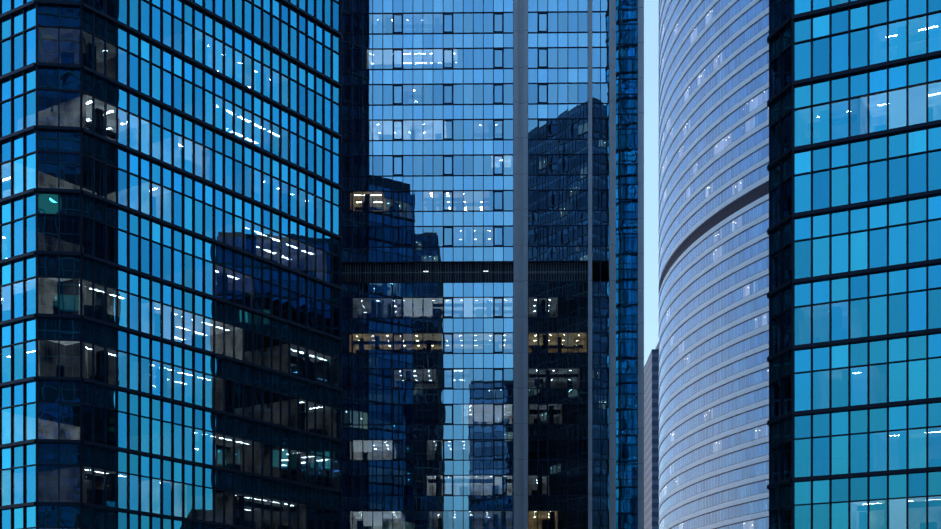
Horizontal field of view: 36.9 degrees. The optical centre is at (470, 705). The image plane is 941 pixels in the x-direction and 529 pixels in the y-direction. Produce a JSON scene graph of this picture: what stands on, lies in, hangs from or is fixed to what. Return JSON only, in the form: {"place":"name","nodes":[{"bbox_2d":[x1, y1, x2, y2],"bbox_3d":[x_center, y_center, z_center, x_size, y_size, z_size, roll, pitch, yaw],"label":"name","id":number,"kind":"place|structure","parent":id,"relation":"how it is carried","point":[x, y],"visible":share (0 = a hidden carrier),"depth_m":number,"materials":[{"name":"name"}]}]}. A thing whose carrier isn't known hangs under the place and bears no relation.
{"place":"outdoors","nodes":[
{"label":"outdoors","id":0,"kind":"place"},
{"bbox_2d":[644,0,658,365],"label":"sky","id":1,"kind":"structure","parent":0,"point":[651,7],"materials":[{"name":"blue"}]},
{"bbox_3d":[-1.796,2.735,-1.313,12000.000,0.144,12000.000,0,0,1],"label":"ground","id":2,"kind":"structure","parent":0,"visible":0},
{"bbox_2d":[0,0,341,528],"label":"tower","id":3,"kind":"structure","parent":2,"relation":"on","point":[170,263],"depth_m":96.80,"materials":[{"name":"blue glass"}]},
{"bbox_2d":[341,0,643,528],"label":"tower","id":4,"kind":"structure","parent":2,"relation":"on","point":[492,265],"depth_m":161.69,"materials":[{"name":"blue glass"}]},
{"bbox_2d":[644,341,658,528],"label":"building","id":5,"kind":"structure","parent":2,"relation":"on","point":[651,443],"depth_m":559.18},
{"bbox_2d":[659,0,768,528],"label":"curved tower","id":6,"kind":"structure","parent":2,"relation":"on","point":[713,265],"depth_m":315.84,"materials":[{"name":"blue glass"}]},
{"bbox_2d":[767,0,940,528],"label":"tower","id":7,"kind":"structure","parent":2,"relation":"on","point":[854,234],"depth_m":88.96,"materials":[{"name":"blue glass"}]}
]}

